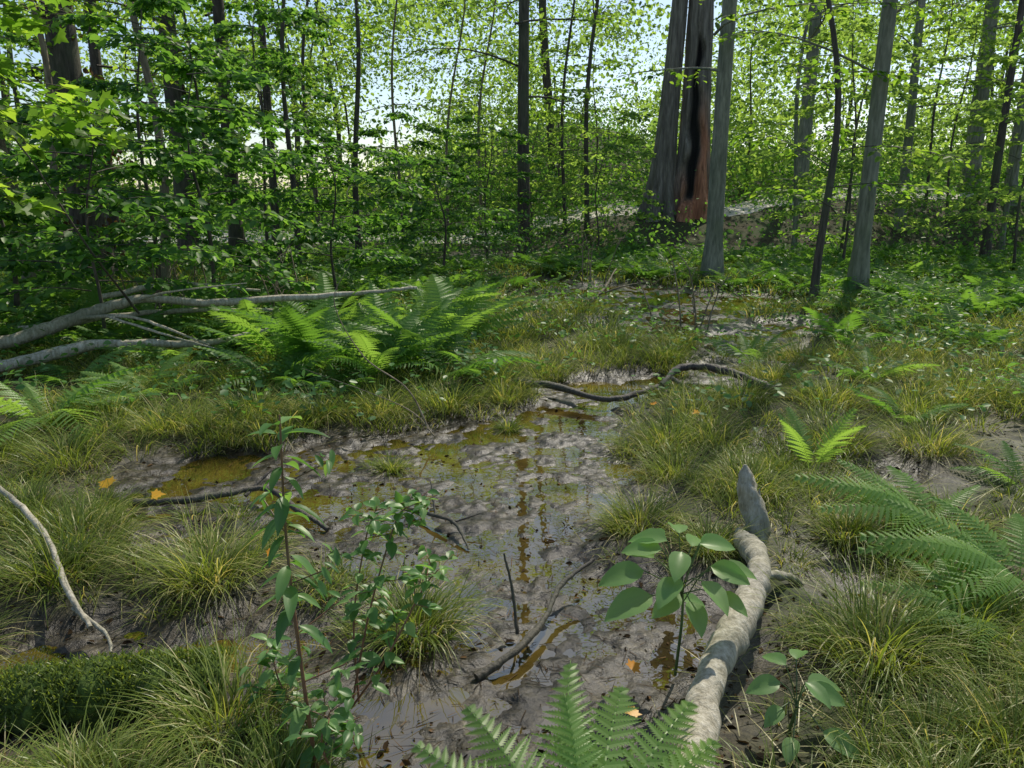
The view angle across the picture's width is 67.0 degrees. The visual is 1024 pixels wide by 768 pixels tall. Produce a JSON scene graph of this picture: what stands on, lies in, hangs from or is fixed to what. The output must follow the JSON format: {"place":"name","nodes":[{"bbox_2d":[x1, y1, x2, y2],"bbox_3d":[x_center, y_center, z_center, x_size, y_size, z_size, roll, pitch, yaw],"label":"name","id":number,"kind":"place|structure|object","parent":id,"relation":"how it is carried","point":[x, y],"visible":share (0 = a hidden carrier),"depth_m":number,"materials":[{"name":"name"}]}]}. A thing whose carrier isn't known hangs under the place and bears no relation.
{"place":"outdoors","nodes":[
{"label":"outdoors","id":0,"kind":"place"},
{"bbox_2d":[0,264,901,767],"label":"water","id":1,"kind":"structure","parent":0,"point":[222,468],"depth_m":3.77,"materials":[{"name":"liquid"}]},
{"bbox_2d":[506,377,658,402],"bbox_3d":[0.553,0.071,6.174,1.327,0.175,0.523,0,14,0],"label":"fallen log","id":2,"kind":"object","parent":1,"relation":"on","point":[566,389],"visible":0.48,"depth_m":6.08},
{"bbox_2d":[737,464,770,542],"bbox_3d":[1.107,0.596,3.518,0.145,0.427,0.224,0,14,0],"label":"broken stump","id":3,"kind":"object","parent":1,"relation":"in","point":[751,502],"visible":0.84,"depth_m":3.51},
{"bbox_2d":[0,122,1023,767],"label":"ground","id":4,"kind":"structure","parent":0,"point":[528,698],"depth_m":3.63,"materials":[{"name":"soil"}]},
{"bbox_2d":[0,27,51,231],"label":"maple sapling","id":5,"kind":"object","parent":4,"relation":"on","point":[14,39],"visible":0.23,"depth_m":11.37,"materials":[{"name":"green plant"}]},
{"bbox_2d":[0,485,112,652],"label":"dead stick","id":6,"kind":"object","parent":4,"relation":"on","point":[76,608],"visible":0.91,"depth_m":2.98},
{"bbox_2d":[0,36,128,287],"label":"young tree","id":7,"kind":"object","parent":4,"relation":"on","point":[3,147],"visible":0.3,"depth_m":12.63,"materials":[{"name":"green plant"}]},
{"bbox_2d":[0,165,129,278],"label":"maple sapling","id":8,"kind":"object","parent":4,"relation":"on","point":[9,215],"visible":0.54,"depth_m":8.46,"materials":[{"name":"green plant"}]},
{"bbox_2d":[0,113,152,308],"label":"maple sapling","id":9,"kind":"object","parent":4,"relation":"on","point":[41,279],"visible":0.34,"depth_m":9.69,"materials":[{"name":"green plant"}]},
{"bbox_2d":[4,343,150,388],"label":"fern","id":10,"kind":"object","parent":4,"relation":"on","point":[95,366],"visible":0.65,"depth_m":6.37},
{"bbox_2d":[0,0,155,219],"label":"maple tree","id":11,"kind":"object","parent":4,"relation":"on","point":[14,21],"visible":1,"depth_m":5.85,"materials":[{"name":"green plant"}]},
{"bbox_2d":[1,123,139,313],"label":"bare twig","id":12,"kind":"object","parent":11,"relation":"attached to","point":[100,264],"visible":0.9,"depth_m":6.65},
{"bbox_2d":[0,365,161,443],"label":"fern","id":13,"kind":"object","parent":4,"relation":"on","point":[86,390],"visible":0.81,"depth_m":5.30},
{"bbox_2d":[0,0,171,285],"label":"young tree","id":14,"kind":"object","parent":4,"relation":"on","point":[47,73],"visible":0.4,"depth_m":11.49,"materials":[{"name":"green plant"}]},
{"bbox_2d":[0,0,178,282],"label":"deciduous tree","id":15,"kind":"object","parent":4,"relation":"on","point":[64,60],"visible":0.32,"depth_m":12.99,"materials":[{"name":"green plant"}]},
{"bbox_2d":[0,639,235,735],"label":"mossy log","id":16,"kind":"object","parent":4,"relation":"on","point":[22,695],"visible":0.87,"depth_m":2.32,"materials":[{"name":"green plant"}]},
{"bbox_2d":[0,98,243,335],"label":"maple sapling","id":17,"kind":"object","parent":4,"relation":"on","point":[177,163],"visible":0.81,"depth_m":7.25,"materials":[{"name":"green plant"}]},
{"bbox_2d":[0,0,249,255],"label":"deciduous tree","id":18,"kind":"object","parent":4,"relation":"on","point":[96,65],"visible":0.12,"depth_m":16.82,"materials":[{"name":"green plant"}]},
{"bbox_2d":[0,0,250,279],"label":"young tree","id":19,"kind":"object","parent":4,"relation":"on","point":[147,78],"visible":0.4,"depth_m":11.46,"materials":[{"name":"green plant"}]},
{"bbox_2d":[3,0,271,305],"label":"maple sapling","id":20,"kind":"object","parent":4,"relation":"on","point":[139,8],"visible":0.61,"depth_m":9.24,"materials":[{"name":"green plant"}]},
{"bbox_2d":[72,352,211,408],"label":"fern","id":21,"kind":"object","parent":4,"relation":"on","point":[163,365],"visible":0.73,"depth_m":6.05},
{"bbox_2d":[95,289,228,349],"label":"fern","id":22,"kind":"object","parent":4,"relation":"on","point":[149,305],"visible":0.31,"depth_m":8.32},
{"bbox_2d":[94,338,241,371],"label":"fern","id":23,"kind":"object","parent":4,"relation":"on","point":[166,352],"visible":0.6,"depth_m":6.86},
{"bbox_2d":[19,52,323,294],"bbox_3d":[-3.601,-2.159,9.157,3.211,3.203,3.633,0,14,0],"label":"maple sapling","id":24,"kind":"object","parent":4,"relation":"on","point":[189,70],"visible":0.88,"depth_m":8.43,"materials":[{"name":"green plant"}]},
{"bbox_2d":[73,0,290,259],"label":"deciduous tree","id":25,"kind":"object","parent":4,"relation":"on","point":[173,95],"visible":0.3,"depth_m":16.00,"materials":[{"name":"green plant"}]},
{"bbox_2d":[78,0,289,265],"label":"maple sapling","id":26,"kind":"object","parent":4,"relation":"on","point":[131,127],"visible":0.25,"depth_m":13.10,"materials":[{"name":"green plant"}]},
{"bbox_2d":[109,0,259,257],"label":"deciduous tree","id":27,"kind":"object","parent":4,"relation":"on","point":[219,15],"visible":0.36,"depth_m":17.00,"materials":[{"name":"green plant"}]},
{"bbox_2d":[0,282,416,372],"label":"fallen tree","id":28,"kind":"object","parent":4,"relation":"on","point":[97,312],"visible":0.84,"depth_m":7.35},
{"bbox_2d":[132,469,329,530],"bbox_3d":[-1.391,0.576,4.032,1.089,0.162,0.375,3,14,11],"label":"stick","id":29,"kind":"object","parent":4,"relation":"on","point":[246,494],"visible":0.88,"depth_m":3.96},
{"bbox_2d":[185,294,312,336],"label":"fern","id":30,"kind":"object","parent":4,"relation":"on","point":[246,304],"visible":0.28,"depth_m":7.65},
{"bbox_2d":[159,0,371,253],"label":"maple sapling","id":31,"kind":"object","parent":4,"relation":"on","point":[264,62],"visible":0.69,"depth_m":12.22,"materials":[{"name":"green plant"}]},
{"bbox_2d":[166,0,371,255],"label":"maple sapling","id":32,"kind":"object","parent":4,"relation":"on","point":[306,30],"visible":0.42,"depth_m":15.51,"materials":[{"name":"green plant"}]},
{"bbox_2d":[180,300,357,376],"bbox_3d":[-2.211,-0.501,7.219,1.676,0.609,1.740,5,14,19],"label":"fern","id":33,"kind":"object","parent":4,"relation":"on","point":[258,336],"visible":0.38,"depth_m":6.97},
{"bbox_2d":[193,0,353,252],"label":"maple sapling","id":34,"kind":"object","parent":4,"relation":"on","point":[237,86],"visible":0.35,"depth_m":16.99,"materials":[{"name":"green plant"}]},
{"bbox_2d":[194,345,361,389],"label":"fern","id":35,"kind":"object","parent":4,"relation":"on","point":[242,360],"visible":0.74,"depth_m":6.21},
{"bbox_2d":[178,0,377,245],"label":"deciduous tree","id":36,"kind":"object","parent":4,"relation":"on","point":[268,98],"visible":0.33,"depth_m":19.08,"materials":[{"name":"green plant"}]},
{"bbox_2d":[238,633,318,723],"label":"leafy herb","id":37,"kind":"object","parent":4,"relation":"on","point":[271,654],"visible":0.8,"depth_m":2.27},
{"bbox_2d":[183,0,376,264],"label":"young tree","id":38,"kind":"object","parent":4,"relation":"on","point":[240,43],"visible":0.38,"depth_m":15.11,"materials":[{"name":"green plant"}]},
{"bbox_2d":[211,296,385,370],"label":"fern","id":39,"kind":"object","parent":4,"relation":"on","point":[294,334],"visible":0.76,"depth_m":6.42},
{"bbox_2d":[243,0,361,236],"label":"young tree","id":40,"kind":"object","parent":4,"relation":"on","point":[315,191],"visible":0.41,"depth_m":22.56,"materials":[{"name":"green plant"}]},
{"bbox_2d":[247,415,368,767],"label":"loosestrife plant","id":41,"kind":"object","parent":4,"relation":"on","point":[290,594],"visible":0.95,"depth_m":2.04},
{"bbox_2d":[281,668,364,767],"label":"leafy herb","id":42,"kind":"object","parent":4,"relation":"on","point":[325,727],"visible":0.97,"depth_m":2.04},
{"bbox_2d":[223,135,426,289],"bbox_3d":[-2.615,-2.398,11.591,2.872,2.503,2.995,0,14,0],"label":"maple sapling","id":43,"kind":"object","parent":4,"relation":"on","point":[311,239],"visible":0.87,"depth_m":11.09,"materials":[{"name":"green plant"}]},
{"bbox_2d":[261,359,388,397],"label":"fern","id":44,"kind":"object","parent":4,"relation":"on","point":[333,376],"visible":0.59,"depth_m":6.16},
{"bbox_2d":[253,272,408,327],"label":"fern","id":45,"kind":"object","parent":4,"relation":"on","point":[323,279],"visible":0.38,"depth_m":8.48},
{"bbox_2d":[282,0,435,251],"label":"young tree","id":46,"kind":"object","parent":4,"relation":"on","point":[353,156],"visible":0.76,"depth_m":17.81,"materials":[{"name":"green plant"}]},
{"bbox_2d":[322,491,406,703],"bbox_3d":[-0.459,0.653,2.444,0.270,0.675,0.229,0,14,0],"label":"leafy herb","id":47,"kind":"object","parent":4,"relation":"on","point":[352,609],"visible":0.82,"depth_m":2.42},
{"bbox_2d":[277,283,463,352],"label":"fern","id":48,"kind":"object","parent":4,"relation":"on","point":[379,303],"visible":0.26,"depth_m":7.85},
{"bbox_2d":[302,300,466,379],"bbox_3d":[-1.025,-0.367,6.487,1.305,0.666,1.367,0,14,0],"label":"fern","id":49,"kind":"object","parent":4,"relation":"on","point":[390,353],"visible":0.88,"depth_m":6.37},
{"bbox_2d":[340,488,439,698],"bbox_3d":[-0.376,0.670,2.396,0.341,0.665,0.181,-5,15,-19],"label":"leafy herb","id":50,"kind":"object","parent":4,"relation":"on","point":[421,503],"visible":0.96,"depth_m":2.36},
{"bbox_2d":[320,109,477,253],"bbox_3d":[-2.526,-4.165,16.815,3.219,3.425,3.285,7,16,28],"label":"maple sapling","id":51,"kind":"object","parent":4,"relation":"on","point":[374,132],"visible":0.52,"depth_m":16.37,"materials":[{"name":"green plant"}]},
{"bbox_2d":[351,545,457,708],"bbox_3d":[-0.334,0.766,2.352,0.338,0.501,0.243,0,14,0],"label":"leafy herb","id":52,"kind":"object","parent":4,"relation":"on","point":[413,575],"visible":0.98,"depth_m":2.32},
{"bbox_2d":[344,0,471,231],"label":"young tree","id":53,"kind":"object","parent":4,"relation":"on","point":[386,62],"visible":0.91,"depth_m":20.36,"materials":[{"name":"green plant"}]},
{"bbox_2d":[311,299,508,366],"bbox_3d":[-0.969,-0.448,6.775,1.778,0.668,1.414,-5,15,-19],"label":"fern","id":54,"kind":"object","parent":4,"relation":"on","point":[443,304],"visible":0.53,"depth_m":6.85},
{"bbox_2d":[367,282,515,321],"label":"fern","id":55,"kind":"object","parent":4,"relation":"on","point":[457,291],"visible":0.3,"depth_m":8.75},
{"bbox_2d":[356,155,531,274],"bbox_3d":[-1.294,-3.088,14.652,3.318,2.404,3.019,0,14,0],"label":"maple sapling","id":56,"kind":"object","parent":4,"relation":"on","point":[450,176],"visible":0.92,"depth_m":14.38,"materials":[{"name":"green plant"}]},
{"bbox_2d":[384,0,517,245],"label":"young tree","id":57,"kind":"object","parent":4,"relation":"on","point":[449,106],"visible":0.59,"depth_m":21.76,"materials":[{"name":"green plant"}]},
{"bbox_2d":[367,323,545,379],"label":"fern","id":58,"kind":"object","parent":4,"relation":"on","point":[428,356],"visible":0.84,"depth_m":6.62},
{"bbox_2d":[375,274,547,341],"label":"fern","id":59,"kind":"object","parent":4,"relation":"on","point":[434,280],"visible":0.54,"depth_m":8.13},
{"bbox_2d":[418,77,540,204],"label":"beech sapling","id":60,"kind":"object","parent":4,"relation":"on","point":[488,92],"visible":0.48,"depth_m":26.57,"materials":[{"name":"green plant"}]},
{"bbox_2d":[423,0,539,232],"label":"young tree","id":61,"kind":"object","parent":4,"relation":"on","point":[481,80],"visible":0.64,"depth_m":23.75,"materials":[{"name":"green plant"}]},
{"bbox_2d":[429,115,546,259],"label":"maple sapling","id":62,"kind":"object","parent":4,"relation":"on","point":[465,119],"visible":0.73,"depth_m":18.27,"materials":[{"name":"green plant"}]},
{"bbox_2d":[2,186,982,243],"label":"woodland track","id":63,"kind":"structure","parent":4,"relation":"on","point":[738,208],"depth_m":24.38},
{"bbox_2d":[392,0,621,257],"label":"deciduous tree","id":64,"kind":"object","parent":4,"relation":"on","point":[523,80],"visible":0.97,"depth_m":19.27,"materials":[{"name":"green plant"}]},
{"bbox_2d":[0,250,1023,767],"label":"marsh grass","id":65,"kind":"structure","parent":4,"relation":"on","point":[622,352],"depth_m":5.04,"materials":[{"name":"plant"}]},
{"bbox_2d":[0,312,1023,767],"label":"sedge tussocks","id":66,"kind":"object","parent":4,"relation":"on","point":[86,560],"visible":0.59,"depth_m":3.21,"materials":[{"name":"green plant"}]},
{"bbox_2d":[0,0,1023,231],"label":"distant woodland","id":67,"kind":"object","parent":4,"relation":"on","point":[401,25],"visible":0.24,"depth_m":32.42,"materials":[{"name":"green plant"}]},
{"bbox_2d":[0,238,1023,358],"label":"fern bed","id":68,"kind":"object","parent":4,"relation":"on","point":[418,282],"visible":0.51,"depth_m":12.28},
{"bbox_2d":[0,48,1023,266],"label":"undergrowth","id":69,"kind":"object","parent":4,"relation":"on","point":[612,161],"visible":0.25,"depth_m":24.48,"materials":[{"name":"green plant"}]},
{"bbox_2d":[0,242,1023,431],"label":"marsh herbs","id":70,"kind":"object","parent":4,"relation":"on","point":[287,383],"visible":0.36,"depth_m":7.79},
{"bbox_2d":[0,325,1023,767],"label":"leaf litter","id":71,"kind":"object","parent":4,"relation":"on","point":[406,761],"visible":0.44,"depth_m":2.92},
{"bbox_2d":[464,100,591,234],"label":"beech sapling","id":72,"kind":"object","parent":4,"relation":"on","point":[548,119],"visible":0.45,"depth_m":22.73,"materials":[{"name":"green plant"}]},
{"bbox_2d":[474,553,594,680],"bbox_3d":[0.065,0.780,2.914,0.185,0.298,0.802,8,16,29],"label":"stick","id":73,"kind":"object","parent":4,"relation":"on","point":[498,663],"visible":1,"depth_m":2.84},
{"bbox_2d":[500,0,615,233],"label":"young tree","id":74,"kind":"object","parent":4,"relation":"on","point":[586,95],"visible":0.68,"depth_m":21.65,"materials":[{"name":"green plant"}]},
{"bbox_2d":[499,29,620,211],"bbox_3d":[1.433,-8.511,25.306,3.314,6.002,3.842,-10,17,-34],"label":"beech sapling","id":75,"kind":"object","parent":4,"relation":"on","point":[552,50],"visible":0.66,"depth_m":24.93,"materials":[{"name":"green plant"}]},
{"bbox_2d":[411,660,723,767],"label":"fern","id":76,"kind":"object","parent":4,"relation":"on","point":[580,747],"visible":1,"depth_m":1.98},
{"bbox_2d":[529,0,651,237],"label":"young tree","id":77,"kind":"object","parent":4,"relation":"on","point":[596,10],"visible":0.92,"depth_m":20.74,"materials":[{"name":"green plant"}]},
{"bbox_2d":[537,30,649,195],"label":"beech sapling","id":78,"kind":"object","parent":4,"relation":"on","point":[587,37],"visible":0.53,"depth_m":27.36,"materials":[{"name":"green plant"}]},
{"bbox_2d":[520,111,673,253],"bbox_3d":[2.100,-4.872,19.431,3.857,3.554,3.271,0,14,0],"label":"beech sapling","id":79,"kind":"object","parent":4,"relation":"on","point":[629,140],"visible":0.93,"depth_m":19.13,"materials":[{"name":"green plant"}]},
{"bbox_2d":[635,0,713,221],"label":"hollow tree","id":80,"kind":"object","parent":4,"relation":"on","point":[674,175],"visible":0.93,"depth_m":22.28,"materials":[{"name":"grey plant"}]},
{"bbox_2d":[598,522,756,675],"bbox_3d":[0.537,0.741,2.510,0.427,0.513,0.470,8,16,31],"label":"broadleaf sapling","id":81,"kind":"object","parent":4,"relation":"on","point":[671,595],"visible":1,"depth_m":2.45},
{"bbox_2d":[632,245,730,332],"bbox_3d":[2.089,-1.157,9.357,1.089,1.055,1.035,12,18,40],"label":"dead brush","id":82,"kind":"object","parent":4,"relation":"on","point":[694,311],"visible":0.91,"depth_m":9.25,"materials":[{"name":"beige plant"}]},
{"bbox_2d":[658,363,778,393],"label":"fallen branch","id":83,"kind":"object","parent":4,"relation":"on","point":[691,366],"visible":0.68,"depth_m":6.63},
{"bbox_2d":[668,527,805,767],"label":"fallen branch","id":84,"kind":"object","parent":4,"relation":"on","point":[730,638],"visible":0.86,"depth_m":2.44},
{"bbox_2d":[607,0,880,278],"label":"deciduous tree","id":85,"kind":"object","parent":4,"relation":"on","point":[713,256],"visible":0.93,"depth_m":13.81,"materials":[{"name":"grey plant"}]},
{"bbox_2d":[692,332,799,361],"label":"fern","id":86,"kind":"object","parent":4,"relation":"on","point":[746,349],"visible":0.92,"depth_m":7.60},
{"bbox_2d":[711,0,816,189],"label":"beech sapling","id":87,"kind":"object","parent":4,"relation":"on","point":[744,21],"visible":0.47,"depth_m":27.14,"materials":[{"name":"green plant"}]},
{"bbox_2d":[745,649,860,764],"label":"broadleaf sapling","id":88,"kind":"object","parent":4,"relation":"on","point":[823,690],"visible":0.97,"depth_m":2.17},
{"bbox_2d":[730,0,875,251],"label":"young tree","id":89,"kind":"object","parent":4,"relation":"on","point":[796,173],"visible":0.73,"depth_m":18.80,"materials":[{"name":"green plant"}]},
{"bbox_2d":[710,0,918,296],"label":"deciduous tree","id":90,"kind":"object","parent":4,"relation":"on","point":[859,266],"visible":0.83,"depth_m":11.44,"materials":[{"name":"grey plant"}]},
{"bbox_2d":[751,0,881,200],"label":"deciduous tree","id":91,"kind":"object","parent":4,"relation":"on","point":[805,127],"visible":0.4,"depth_m":24.48,"materials":[{"name":"grey plant"}]},
{"bbox_2d":[778,406,865,468],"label":"fern","id":92,"kind":"object","parent":4,"relation":"on","point":[797,439],"visible":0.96,"depth_m":4.44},
{"bbox_2d":[735,28,955,259],"bbox_3d":[7.305,-4.855,16.322,4.640,5.003,3.561,0,14,0],"label":"beech sapling","id":93,"kind":"object","parent":4,"relation":"on","point":[859,96],"visible":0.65,"depth_m":16.21,"materials":[{"name":"green plant"}]},
{"bbox_2d":[730,0,991,302],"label":"young tree","id":94,"kind":"object","parent":4,"relation":"on","point":[822,233],"visible":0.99,"depth_m":10.95,"materials":[{"name":"green plant"}]},
{"bbox_2d":[759,1,962,251],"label":"beech sapling","id":95,"kind":"object","parent":4,"relation":"on","point":[862,24],"visible":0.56,"depth_m":18.14,"materials":[{"name":"green plant"}]},
{"bbox_2d":[797,347,940,384],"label":"fern","id":96,"kind":"object","parent":4,"relation":"on","point":[869,353],"visible":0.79,"depth_m":6.49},
{"bbox_2d":[789,458,981,540],"bbox_3d":[1.783,0.522,3.577,0.889,0.215,0.562,-4,14,-15],"label":"fern","id":97,"kind":"object","parent":4,"relation":"on","point":[870,492],"visible":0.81,"depth_m":3.57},
{"bbox_2d":[841,384,968,423],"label":"fern","id":98,"kind":"object","parent":4,"relation":"on","point":[923,416],"visible":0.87,"depth_m":5.36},
{"bbox_2d":[829,0,1023,230],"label":"deciduous tree","id":99,"kind":"object","parent":4,"relation":"on","point":[911,109],"visible":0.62,"depth_m":20.71,"materials":[{"name":"grey plant"}]},
{"bbox_2d":[857,550,1007,653],"bbox_3d":[1.503,0.782,2.771,0.450,0.130,0.627,0,14,0],"label":"fern","id":100,"kind":"object","parent":4,"relation":"on","point":[920,567],"visible":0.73,"depth_m":2.81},
{"bbox_2d":[853,496,1023,612],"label":"fern","id":101,"kind":"object","parent":4,"relation":"on","point":[974,553],"visible":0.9,"depth_m":3.06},
{"bbox_2d":[876,0,1009,204],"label":"beech sapling","id":102,"kind":"object","parent":4,"relation":"on","point":[917,140],"visible":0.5,"depth_m":22.61,"materials":[{"name":"green plant"}]},
{"bbox_2d":[883,7,1023,248],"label":"beech sapling","id":103,"kind":"object","parent":4,"relation":"on","point":[997,42],"visible":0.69,"depth_m":19.05,"materials":[{"name":"green plant"}]},
{"bbox_2d":[900,0,1023,257],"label":"deciduous tree","id":104,"kind":"object","parent":4,"relation":"on","point":[1018,36],"visible":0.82,"depth_m":17.24,"materials":[{"name":"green plant"}]},
{"bbox_2d":[906,55,1023,269],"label":"beech sapling","id":105,"kind":"object","parent":4,"relation":"on","point":[1006,61],"visible":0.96,"depth_m":14.72,"materials":[{"name":"green plant"}]},
{"bbox_2d":[940,0,1023,191],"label":"deciduous tree","id":106,"kind":"object","parent":4,"relation":"on","point":[982,94],"visible":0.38,"depth_m":24.39,"materials":[{"name":"grey plant"}]},
{"bbox_2d":[941,20,1023,205],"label":"deciduous tree","id":107,"kind":"object","parent":4,"relation":"on","point":[1017,128],"visible":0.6,"depth_m":22.98,"materials":[{"name":"grey plant"}]},
{"bbox_2d":[942,3,1023,252],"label":"young tree","id":108,"kind":"object","parent":4,"relation":"on","point":[1013,172],"visible":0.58,"depth_m":19.29,"materials":[{"name":"green plant"}]},
{"bbox_2d":[948,11,1023,223],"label":"beech sapling","id":109,"kind":"object","parent":4,"relation":"on","point":[1015,101],"visible":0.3,"depth_m":20.83,"materials":[{"name":"green plant"}]},
{"bbox_2d":[948,440,1023,489],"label":"fern","id":110,"kind":"object","parent":4,"relation":"on","point":[1008,453],"visible":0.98,"depth_m":4.27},
{"bbox_2d":[0,0,1023,193],"label":"sky","id":111,"kind":"structure","parent":0,"point":[368,140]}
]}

